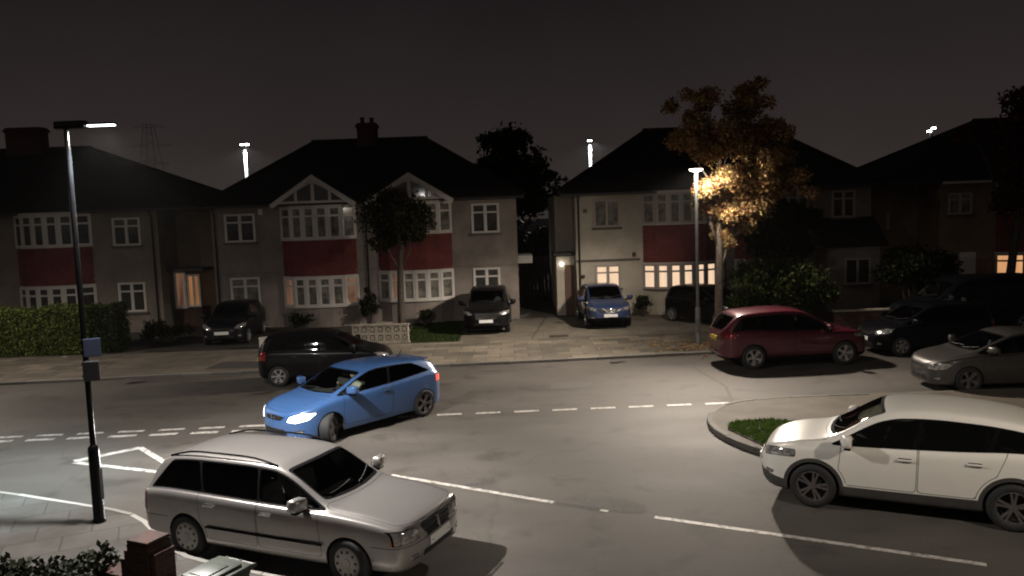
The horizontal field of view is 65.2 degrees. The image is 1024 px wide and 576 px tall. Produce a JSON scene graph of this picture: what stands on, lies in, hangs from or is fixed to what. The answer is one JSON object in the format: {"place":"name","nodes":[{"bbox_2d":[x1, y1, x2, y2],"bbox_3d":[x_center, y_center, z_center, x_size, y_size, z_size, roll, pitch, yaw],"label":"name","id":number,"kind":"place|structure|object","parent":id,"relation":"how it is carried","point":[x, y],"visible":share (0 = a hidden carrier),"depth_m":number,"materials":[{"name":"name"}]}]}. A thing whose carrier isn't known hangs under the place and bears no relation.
{"place":"outdoors","nodes":[
{"label":"outdoors","id":0,"kind":"place"},
{"bbox_2d":[0,493,261,575],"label":"pavement","id":1,"kind":"structure","parent":0,"point":[34,528],"depth_m":12.02,"materials":[{"name":"grey concrete"}]},
{"bbox_2d":[0,539,120,575],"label":"hedge","id":2,"kind":"object","parent":1,"relation":"on","point":[77,566],"visible":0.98,"depth_m":9.19,"materials":[{"name":"green plant"}]},
{"bbox_2d":[53,120,116,523],"bbox_3d":[-6.184,0.566,12.057,0.900,6.095,0.205,-2,5,3],"label":"street lamp","id":3,"kind":"object","parent":1,"relation":"on","point":[91,347],"visible":1,"depth_m":12.05,"materials":[{"name":"black paint"}]},
{"bbox_2d":[97,467,104,500],"bbox_3d":[-6.325,3.008,12.294,0.039,0.500,0.100,-2,5,3],"label":"access door","id":4,"kind":"structure","parent":3,"relation":"in","point":[100,475],"depth_m":12.27,"materials":[{"name":"black paint"}]},
{"bbox_2d":[92,530,176,575],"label":"brick pier","id":5,"kind":"structure","parent":1,"relation":"on","point":[149,553],"depth_m":8.82,"materials":[{"name":"brown brick"}]},
{"bbox_2d":[179,556,256,575],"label":"wheelie bin","id":6,"kind":"object","parent":1,"relation":"on","point":[223,566],"visible":1,"depth_m":8.43,"materials":[{"name":"plastic"}]},
{"bbox_2d":[144,327,295,352],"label":"dark driveway","id":7,"kind":"structure","parent":0,"point":[193,341],"depth_m":30.58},
{"bbox_2d":[201,299,265,344],"bbox_3d":[-10.912,1.266,31.515,2.116,1.495,3.883,-2,5,-4],"label":"hatchback car","id":8,"kind":"object","parent":7,"relation":"on","point":[236,319],"visible":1,"depth_m":30.49,"materials":[{"name":"black paint"}]},
{"bbox_2d":[258,336,267,348],"bbox_3d":[-8.956,1.982,29.025,0.410,0.400,0.330,-3,5,-8],"label":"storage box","id":9,"kind":"object","parent":7,"relation":"on","point":[261,339],"visible":0.47,"depth_m":28.86,"materials":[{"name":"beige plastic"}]},
{"bbox_2d":[287,311,315,328],"bbox_3d":[-8.563,1.368,32.830,1.194,0.938,1.046,-2,5,0],"label":"shrub","id":10,"kind":"object","parent":7,"relation":"on","point":[299,320],"visible":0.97,"depth_m":32.62,"materials":[{"name":"green plant"}]},
{"bbox_2d":[0,333,709,381],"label":"pavement","id":11,"kind":"structure","parent":0,"point":[37,368],"depth_m":26.86,"materials":[{"name":"grey concrete"}]},
{"bbox_2d":[100,349,258,376],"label":"crossover path","id":12,"kind":"structure","parent":11,"relation":"on","point":[164,363],"depth_m":26.71,"materials":[{"name":"concrete"}]},
{"bbox_2d":[205,361,257,368],"bbox_3d":[-8.019,2.452,25.707,3.331,0.001,1.210,-2,5,4],"label":"pavement patch","id":13,"kind":"object","parent":11,"relation":"on","point":[241,364],"visible":0.5,"depth_m":25.70,"materials":[{"name":"concrete"}]},
{"bbox_2d":[598,336,709,357],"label":"fallen leaves","id":14,"kind":"object","parent":11,"relation":"on","point":[696,345],"visible":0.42,"depth_m":26.29,"materials":[{"name":"brown plant"}]},
{"bbox_2d":[688,166,703,343],"bbox_3d":[6.146,-1.072,26.563,0.500,5.880,0.500,-1,5,10],"label":"street lamp","id":15,"kind":"object","parent":11,"relation":"on","point":[695,169],"visible":1,"depth_m":26.53,"materials":[{"name":"metal"}]},
{"bbox_2d":[697,318,699,332],"bbox_3d":[6.216,1.263,26.710,0.100,0.500,0.041,-1,5,10],"label":"access door","id":16,"kind":"structure","parent":15,"relation":"in","point":[698,320],"depth_m":26.69,"materials":[{"name":"metal"}]},
{"bbox_2d":[660,75,821,317],"bbox_3d":[7.794,-2.747,27.549,5.143,8.925,3.336,-2,5,0],"label":"autumn tree","id":17,"kind":"object","parent":11,"relation":"on","point":[751,190],"visible":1,"depth_m":27.02,"materials":[{"name":"orange plant"}]},
{"bbox_2d":[832,308,888,328],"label":"brick garden wall","id":18,"kind":"structure","parent":11,"relation":"on","point":[854,318],"depth_m":28.04,"materials":[{"name":"brown brick"}]},
{"bbox_2d":[889,273,1023,325],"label":"van","id":19,"kind":"object","parent":11,"relation":"on","point":[1000,296],"visible":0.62,"depth_m":26.36,"materials":[{"name":"black paint"}]},
{"bbox_2d":[0,284,896,357],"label":"forecourt","id":20,"kind":"structure","parent":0,"point":[138,345],"depth_m":31.35,"materials":[{"name":"concrete"}]},
{"bbox_2d":[0,301,95,356],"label":"hedge","id":21,"kind":"object","parent":20,"relation":"on","point":[41,331],"visible":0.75,"depth_m":28.99,"materials":[{"name":"green plant"}]},
{"bbox_2d":[85,300,133,352],"bbox_3d":[-14.882,1.480,29.542,1.359,2.059,1.399,-2,5,0],"label":"hedge","id":22,"kind":"object","parent":20,"relation":"on","point":[109,325],"visible":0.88,"depth_m":29.11,"materials":[{"name":"green plant"}]},
{"bbox_2d":[0,127,221,332],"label":"semi detached house","id":23,"kind":"structure","parent":20,"relation":"on","point":[145,241],"depth_m":34.51,"materials":[{"name":"tile"}]},
{"bbox_2d":[13,214,92,247],"bbox_3d":[-19.646,-2.420,33.949,3.308,1.338,0.719,-2,5,0],"label":"bay window","id":24,"kind":"structure","parent":23,"relation":"in","point":[36,230],"depth_m":33.73,"materials":[{"name":"white plastic"}]},
{"bbox_2d":[19,285,97,310],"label":"bay window","id":25,"kind":"structure","parent":23,"relation":"in","point":[30,297],"depth_m":34.00,"materials":[{"name":"white plastic"}]},
{"bbox_2d":[111,217,143,247],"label":"window","id":26,"kind":"structure","parent":23,"relation":"in","point":[126,232],"depth_m":34.25,"materials":[{"name":"white plastic"}]},
{"bbox_2d":[117,282,148,313],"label":"window","id":27,"kind":"structure","parent":23,"relation":"in","point":[134,293],"depth_m":34.50,"materials":[{"name":"white plastic"}]},
{"bbox_2d":[139,319,195,341],"bbox_3d":[-13.565,1.663,31.431,2.272,1.040,1.105,-2,5,0],"label":"shrub","id":28,"kind":"object","parent":20,"relation":"on","point":[159,327],"visible":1,"depth_m":31.31,"materials":[{"name":"green plant"}]},
{"bbox_2d":[197,117,532,327],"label":"semi detached house","id":29,"kind":"structure","parent":20,"relation":"on","point":[287,237],"depth_m":34.32,"materials":[{"name":"tile"}]},
{"bbox_2d":[223,213,257,244],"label":"window","id":30,"kind":"structure","parent":29,"relation":"in","point":[240,228],"depth_m":34.25,"materials":[{"name":"white plastic"}]},
{"bbox_2d":[230,277,261,304],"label":"window","id":31,"kind":"structure","parent":29,"relation":"in","point":[249,287],"depth_m":34.49,"materials":[{"name":"white plastic"}]},
{"bbox_2d":[279,205,356,239],"bbox_3d":[-8.302,-2.775,33.988,3.255,1.368,0.650,-2,5,0],"label":"bay window","id":32,"kind":"structure","parent":29,"relation":"in","point":[314,222],"depth_m":33.81,"materials":[{"name":"white plastic"}]},
{"bbox_2d":[283,275,359,306],"bbox_3d":[-8.200,0.146,34.257,3.255,1.238,0.650,-2,5,0],"label":"bay window","id":33,"kind":"structure","parent":29,"relation":"in","point":[344,290],"depth_m":34.07,"materials":[{"name":"white plastic"}]},
{"bbox_2d":[375,201,451,232],"bbox_3d":[-4.207,-2.982,33.982,3.255,1.298,0.650,-2,5,0],"label":"bay window","id":34,"kind":"structure","parent":29,"relation":"in","point":[443,212],"depth_m":33.96,"materials":[{"name":"white plastic"}]},
{"bbox_2d":[378,269,454,300],"bbox_3d":[-4.106,-0.111,34.246,3.255,1.228,0.650,-2,5,0],"label":"bay window","id":35,"kind":"structure","parent":29,"relation":"in","point":[420,285],"depth_m":34.08,"materials":[{"name":"white plastic"}]},
{"bbox_2d":[470,203,500,234],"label":"window","id":36,"kind":"structure","parent":29,"relation":"in","point":[484,216],"depth_m":34.25,"materials":[{"name":"white plastic"}]},
{"bbox_2d":[473,267,500,285],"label":"window","id":37,"kind":"structure","parent":29,"relation":"in","point":[481,276],"depth_m":34.48,"materials":[{"name":"white plastic"}]},
{"bbox_2d":[359,287,379,323],"bbox_3d":[-6.079,0.779,33.960,0.891,1.709,1.059,-2,5,0],"label":"climbing shrub","id":38,"kind":"object","parent":20,"relation":"on","point":[368,305],"visible":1,"depth_m":33.86,"materials":[{"name":"green plant"}]},
{"bbox_2d":[351,323,409,342],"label":"screen block wall","id":39,"kind":"structure","parent":20,"relation":"on","point":[376,333],"depth_m":29.15,"materials":[{"name":"white concrete"}]},
{"bbox_2d":[352,184,440,334],"bbox_3d":[-4.347,-1.111,31.021,3.142,5.869,2.974,1,6,29],"label":"tree","id":40,"kind":"object","parent":20,"relation":"on","point":[398,220],"visible":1,"depth_m":30.47,"materials":[{"name":"green plant"}]},
{"bbox_2d":[406,320,463,342],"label":"front lawn","id":41,"kind":"structure","parent":20,"relation":"on","point":[434,335],"depth_m":30.56,"materials":[{"name":"green plant"}]},
{"bbox_2d":[417,308,431,325],"bbox_3d":[-3.637,1.211,33.415,0.676,0.777,0.536,-2,5,0],"label":"topiary bush","id":42,"kind":"object","parent":41,"relation":"on","point":[425,315],"visible":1,"depth_m":33.33,"materials":[{"name":"green plant"}]},
{"bbox_2d":[474,121,568,288],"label":"tall tree","id":43,"kind":"object","parent":20,"relation":"on","point":[527,176],"visible":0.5,"depth_m":46.91,"materials":[{"name":"green plant"}]},
{"bbox_2d":[518,255,550,296],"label":"timber fence","id":44,"kind":"object","parent":20,"relation":"on","point":[539,266],"visible":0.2,"depth_m":43.63,"materials":[{"name":"green wood"}]},
{"bbox_2d":[519,293,575,317],"bbox_3d":[1.562,0.752,40.469,2.430,0.001,11.550,-2,5,0],"label":"side passage","id":45,"kind":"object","parent":20,"relation":"on","point":[538,307],"visible":0.67,"depth_m":38.36},
{"bbox_2d":[547,124,888,315],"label":"semi detached house","id":46,"kind":"structure","parent":20,"relation":"on","point":[622,216],"depth_m":34.27,"materials":[{"name":"tile"}]},
{"bbox_2d":[592,199,621,229],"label":"window","id":47,"kind":"structure","parent":46,"relation":"in","point":[606,212],"depth_m":34.24,"materials":[{"name":"beige"}]},
{"bbox_2d":[594,264,622,290],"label":"window","id":48,"kind":"structure","parent":46,"relation":"in","point":[603,273],"depth_m":34.48,"materials":[{"name":"beige"}]},
{"bbox_2d":[641,192,715,223],"bbox_3d":[7.135,-3.411,34.005,3.202,1.298,0.601,-2,5,0],"label":"bay window","id":49,"kind":"structure","parent":46,"relation":"in","point":[656,208],"depth_m":33.81,"materials":[{"name":"beige"}]},
{"bbox_2d":[642,261,715,288],"bbox_3d":[7.236,-0.535,34.269,3.202,1.078,0.601,-2,5,0],"label":"bay window","id":50,"kind":"structure","parent":46,"relation":"in","point":[655,276],"depth_m":34.11,"materials":[{"name":"beige"}]},
{"bbox_2d":[734,258,807,285],"bbox_3d":[11.183,-0.672,34.269,3.202,1.078,0.601,-2,5,0],"label":"bay window","id":51,"kind":"structure","parent":46,"relation":"in","point":[735,262],"depth_m":34.39,"materials":[{"name":"beige"}]},
{"bbox_2d":[778,188,807,211],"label":"bay window","id":52,"kind":"structure","parent":46,"relation":"in","point":[794,195],"depth_m":33.85,"materials":[{"name":"beige"}]},
{"bbox_2d":[830,190,857,219],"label":"window","id":53,"kind":"structure","parent":46,"relation":"in","point":[843,202],"depth_m":34.23,"materials":[{"name":"beige"}]},
{"bbox_2d":[739,197,823,305],"bbox_3d":[10.814,-1.258,32.103,3.518,4.910,2.547,-2,5,0],"label":"dark tree","id":54,"kind":"object","parent":20,"relation":"on","point":[784,229],"visible":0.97,"depth_m":31.42,"materials":[{"name":"green plant"}]},
{"bbox_2d":[723,252,841,313],"bbox_3d":[9.634,0.133,28.494,4.377,2.940,2.532,-2,5,0],"label":"garden bush","id":55,"kind":"object","parent":20,"relation":"on","point":[799,286],"visible":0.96,"depth_m":27.93,"materials":[{"name":"green plant"}]},
{"bbox_2d":[871,244,964,297],"bbox_3d":[15.030,-0.173,29.416,3.480,2.993,2.587,-2,5,0],"label":"garden bush","id":56,"kind":"object","parent":20,"relation":"on","point":[912,267],"visible":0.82,"depth_m":28.95,"materials":[{"name":"green plant"}]},
{"bbox_2d":[948,85,1023,272],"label":"red leaf tree","id":57,"kind":"object","parent":20,"relation":"on","point":[1009,201],"visible":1,"depth_m":29.88,"materials":[{"name":"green plant"}]},
{"bbox_2d":[460,318,543,341],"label":"paved driveway","id":58,"kind":"structure","parent":0,"point":[524,328],"depth_m":30.78,"materials":[{"name":"concrete"}]},
{"bbox_2d":[458,285,515,332],"bbox_3d":[-0.954,0.766,32.259,2.258,1.660,4.444,-2,5,1],"label":"sport utility car","id":59,"kind":"object","parent":58,"relation":"on","point":[487,307],"visible":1,"depth_m":30.66,"materials":[{"name":"black paint"}]},
{"bbox_2d":[0,347,1023,575],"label":"road","id":60,"kind":"structure","parent":0,"point":[661,458],"depth_m":14.90,"materials":[{"name":"grey asphalt"}]},
{"bbox_2d":[25,438,54,440],"bbox_3d":[-10.444,3.354,17.696,0.600,0.001,0.160,-2,5,-2],"label":"give way line","id":61,"kind":"object","parent":60,"relation":"on","point":[40,439],"visible":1,"depth_m":17.70,"materials":[{"name":"paint"}]},
{"bbox_2d":[35,434,62,436],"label":"give way line","id":62,"kind":"object","parent":60,"relation":"on","point":[50,435],"visible":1,"depth_m":18.05,"materials":[{"name":"paint"}]},
{"bbox_2d":[67,437,88,438],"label":"give way line","id":63,"kind":"object","parent":60,"relation":"on","point":[77,437],"visible":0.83,"depth_m":17.72,"materials":[{"name":"paint"}]},
{"bbox_2d":[73,447,137,461],"bbox_3d":[-8.261,3.400,16.364,1.255,0.001,0.200,-7,7,-41],"label":"give way triangle line","id":64,"kind":"object","parent":60,"relation":"on","point":[111,453],"visible":0.83,"depth_m":16.41,"materials":[{"name":"paint"}]},
{"bbox_2d":[73,461,156,472],"bbox_3d":[-7.359,3.462,15.343,2.858,0.001,0.130,0,6,22],"label":"give way triangle line","id":65,"kind":"object","parent":60,"relation":"on","point":[122,467],"visible":0.67,"depth_m":15.41,"materials":[{"name":"paint"}]},
{"bbox_2d":[107,434,137,437],"bbox_3d":[-8.646,3.286,17.755,0.600,0.001,0.160,-2,5,-2],"label":"give way line","id":66,"kind":"object","parent":60,"relation":"on","point":[122,436],"visible":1,"depth_m":17.75,"materials":[{"name":"paint"}]},
{"bbox_2d":[117,430,144,432],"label":"give way line","id":67,"kind":"object","parent":60,"relation":"on","point":[131,431],"visible":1,"depth_m":18.13,"materials":[{"name":"paint"}]},
{"bbox_2d":[0,491,279,575],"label":"kerb","id":68,"kind":"structure","parent":60,"relation":"on","point":[145,523],"depth_m":12.55,"materials":[{"name":"stone"}]},
{"bbox_2d":[137,447,164,462],"bbox_3d":[-6.950,3.403,15.831,0.130,0.001,2.607,-7,7,-41],"label":"give way triangle line","id":69,"kind":"object","parent":60,"relation":"on","point":[152,454],"visible":0.5,"depth_m":16.23,"materials":[{"name":"paint"}]},
{"bbox_2d":[149,433,176,435],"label":"give way line","id":70,"kind":"object","parent":60,"relation":"on","point":[163,434],"visible":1,"depth_m":17.78,"materials":[{"name":"paint"}]},
{"bbox_2d":[158,428,184,430],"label":"give way line","id":71,"kind":"object","parent":60,"relation":"on","point":[171,429],"visible":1,"depth_m":18.18,"materials":[{"name":"paint"}]},
{"bbox_2d":[190,431,218,433],"bbox_3d":[-6.848,3.217,17.813,0.600,0.001,0.160,-2,5,-2],"label":"give way line","id":72,"kind":"object","parent":60,"relation":"on","point":[204,432],"visible":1,"depth_m":17.81,"materials":[{"name":"paint"}]},
{"bbox_2d":[199,426,224,428],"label":"give way line","id":73,"kind":"object","parent":60,"relation":"on","point":[211,427],"visible":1,"depth_m":18.22,"materials":[{"name":"paint"}]},
{"bbox_2d":[239,424,264,426],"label":"give way line","id":74,"kind":"object","parent":60,"relation":"on","point":[251,425],"visible":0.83,"depth_m":18.26,"materials":[{"name":"paint"}]},
{"bbox_2d":[145,429,457,575],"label":"estate car","id":75,"kind":"object","parent":60,"relation":"on","point":[341,511],"visible":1,"depth_m":10.74,"materials":[{"name":"silver paint"}]},
{"bbox_2d":[258,327,393,386],"bbox_3d":[-5.388,1.909,23.356,3.883,1.495,2.116,-3,5,-6],"label":"hatchback car","id":76,"kind":"object","parent":60,"relation":"on","point":[284,356],"visible":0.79,"depth_m":22.55,"materials":[{"name":"black paint"}]},
{"bbox_2d":[264,348,439,441],"bbox_3d":[-3.547,2.315,18.102,2.179,1.522,4.241,3,7,42],"label":"hatchback car","id":77,"kind":"object","parent":60,"relation":"on","point":[324,404],"visible":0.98,"depth_m":17.50,"materials":[{"name":"blue paint"}]},
{"bbox_2d":[0,345,868,384],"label":"kerb","id":78,"kind":"structure","parent":60,"relation":"on","point":[435,365],"depth_m":24.66,"materials":[{"name":"stone"}]},
{"bbox_2d":[437,413,461,415],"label":"give way line","id":79,"kind":"object","parent":60,"relation":"on","point":[450,414],"visible":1,"depth_m":18.68,"materials":[{"name":"paint"}]},
{"bbox_2d":[391,474,553,502],"bbox_3d":[-0.762,3.394,13.590,3.284,0.001,0.100,1,6,30],"label":"line","id":80,"kind":"object","parent":60,"relation":"on","point":[482,490],"visible":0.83,"depth_m":13.50,"materials":[{"name":"paint"}]},
{"bbox_2d":[465,483,484,485],"bbox_3d":[-0.634,3.375,13.755,0.421,0.001,0.110,-3,5,-10],"label":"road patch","id":81,"kind":"object","parent":60,"relation":"on","point":[474,484],"visible":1,"depth_m":13.75,"materials":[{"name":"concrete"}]},
{"bbox_2d":[514,410,538,411],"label":"give way line","id":82,"kind":"object","parent":60,"relation":"on","point":[527,411],"visible":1,"depth_m":18.72,"materials":[{"name":"paint"}]},
{"bbox_2d":[555,502,599,509],"bbox_3d":[1.033,3.425,12.575,0.755,0.001,0.102,1,6,28],"label":"road patch","id":83,"kind":"object","parent":60,"relation":"on","point":[581,506],"visible":1,"depth_m":12.55,"materials":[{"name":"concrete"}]},
{"bbox_2d":[580,496,646,512],"bbox_3d":[1.646,3.404,12.575,1.024,0.001,0.570,2,7,38],"label":"road patch","id":84,"kind":"object","parent":60,"relation":"on","point":[616,504],"visible":1,"depth_m":12.58,"materials":[{"name":"grey asphalt"}]},
{"bbox_2d":[667,404,691,405],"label":"give way line","id":85,"kind":"object","parent":60,"relation":"on","point":[678,404],"visible":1,"depth_m":18.82,"materials":[{"name":"paint"}]},
{"bbox_2d":[693,367,733,399],"bbox_3d":[5.375,2.484,21.159,0.330,0.001,4.150,-2,5,0],"label":"road seam","id":86,"kind":"object","parent":60,"relation":"on","point":[728,392],"visible":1,"depth_m":20.69,"materials":[{"name":"concrete"}]},
{"bbox_2d":[709,305,864,369],"bbox_3d":[8.046,1.347,23.467,4.443,1.660,2.258,-2,5,-5],"label":"sport utility car","id":87,"kind":"object","parent":60,"relation":"on","point":[754,337],"visible":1,"depth_m":22.63,"materials":[{"name":"red paint"}]},
{"bbox_2d":[654,516,986,565],"bbox_3d":[4.058,3.460,11.041,4.298,0.001,0.100,1,6,27],"label":"line","id":88,"kind":"object","parent":60,"relation":"on","point":[831,542],"visible":1,"depth_m":10.93,"materials":[{"name":"paint"}]},
{"bbox_2d":[707,388,1023,453],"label":"corner kerb","id":89,"kind":"structure","parent":60,"relation":"on","point":[714,428],"depth_m":17.19,"materials":[{"name":"stone"}]},
{"bbox_2d":[760,393,1023,531],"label":"crossover car","id":90,"kind":"object","parent":60,"relation":"on","point":[948,451],"visible":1,"depth_m":11.62,"materials":[{"name":"white paint"}]},
{"bbox_2d":[858,300,994,355],"bbox_3d":[12.649,1.169,24.551,3.883,1.495,2.116,-2,5,-4],"label":"hatchback car","id":91,"kind":"object","parent":60,"relation":"on","point":[904,330],"visible":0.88,"depth_m":23.82,"materials":[{"name":"black paint"}]},
{"bbox_2d":[911,326,1023,389],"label":"sports hatchback car","id":92,"kind":"object","parent":60,"relation":"on","point":[975,360],"visible":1,"depth_m":19.04,"materials":[{"name":"grey paint"}]},
{"bbox_2d":[0,0,1023,218],"label":"sky","id":93,"kind":"structure","parent":0,"point":[859,82],"materials":[{"name":"black"}]},
{"bbox_2d":[517,218,548,244],"bbox_3d":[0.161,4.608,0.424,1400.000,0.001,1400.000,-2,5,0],"label":"ground","id":94,"kind":"structure","parent":0,"point":[542,223],"depth_m":319.48,"materials":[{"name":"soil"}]},
{"bbox_2d":[129,123,169,168],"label":"electricity pylon","id":95,"kind":"object","parent":94,"relation":"on","point":[146,127],"visible":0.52,"depth_m":197.31,"materials":[{"name":"metal"}]},
{"bbox_2d":[240,143,248,177],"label":"tall street lamp","id":96,"kind":"object","parent":94,"relation":"on","point":[245,161],"visible":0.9,"depth_m":69.10,"materials":[{"name":"metal"}]},
{"bbox_2d":[588,139,591,166],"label":"tall street lamp","id":97,"kind":"object","parent":94,"relation":"on","point":[589,153],"visible":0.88,"depth_m":69.14,"materials":[{"name":"metal"}]},
{"bbox_2d":[927,126,935,137],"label":"tall street lamp","id":98,"kind":"object","parent":94,"relation":"on","point":[932,128],"visible":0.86,"depth_m":69.08,"materials":[{"name":"metal"}]},
{"bbox_2d":[532,314,711,338],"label":"wide driveway","id":99,"kind":"structure","parent":0,"point":[574,327],"depth_m":30.96,"materials":[{"name":"concrete"}]},
{"bbox_2d":[549,335,568,336],"bbox_3d":[1.723,1.772,29.416,0.720,0.023,0.490,-2,5,0],"label":"manhole cover","id":100,"kind":"object","parent":99,"relation":"on","point":[558,336],"visible":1,"depth_m":29.35,"materials":[{"name":"grey metal"}]},
{"bbox_2d":[576,282,632,327],"bbox_3d":[3.673,0.610,32.508,2.209,1.600,4.260,-2,5,-2],"label":"crossover car","id":101,"kind":"object","parent":99,"relation":"on","point":[610,304],"visible":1,"depth_m":31.15,"materials":[{"name":"blue paint"}]},
{"bbox_2d":[634,295,652,316],"bbox_3d":[5.563,0.756,33.977,0.794,0.956,0.757,-7,7,-44],"label":"topiary bush","id":102,"kind":"object","parent":99,"relation":"on","point":[642,302],"visible":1,"depth_m":33.86,"materials":[{"name":"green plant"}]},
{"bbox_2d":[665,283,731,321],"bbox_3d":[7.776,0.611,31.514,2.116,1.495,3.883,-5,6,-32],"label":"hatchback car","id":103,"kind":"object","parent":99,"relation":"on","point":[680,300],"visible":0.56,"depth_m":31.38,"materials":[{"name":"black paint"}]},
{"bbox_2d":[727,416,799,445],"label":"grass","id":104,"kind":"structure","parent":0,"point":[740,426],"depth_m":16.19,"materials":[{"name":"green plant"}]},
{"bbox_2d":[713,389,1023,446],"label":"corner pavement","id":105,"kind":"structure","parent":0,"point":[798,408],"depth_m":17.87,"materials":[{"name":"grey concrete"}]},
{"bbox_2d":[858,117,1023,300],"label":"semi detached house","id":106,"kind":"structure","parent":0,"point":[935,190],"depth_m":34.65,"materials":[{"name":"tile"}]},
{"bbox_2d":[885,212,889,229],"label":"window","id":107,"kind":"structure","parent":106,"relation":"in","point":[887,214],"depth_m":36.17,"materials":[{"name":"black"}]},
{"bbox_2d":[946,192,974,216],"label":"window","id":108,"kind":"structure","parent":106,"relation":"in","point":[958,203],"depth_m":34.25,"materials":[{"name":"beige"}]},
{"bbox_2d":[959,252,975,273],"bbox_3d":[19.646,-0.449,34.542,0.700,2.200,0.050,-2,5,0],"label":"front door","id":109,"kind":"structure","parent":106,"relation":"in","point":[968,258],"depth_m":34.46,"materials":[{"name":"grey"}]},
{"bbox_2d":[994,253,1023,272],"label":"bay window","id":110,"kind":"structure","parent":106,"relation":"in","point":[1000,259],"depth_m":34.31,"materials":[{"name":"beige"}]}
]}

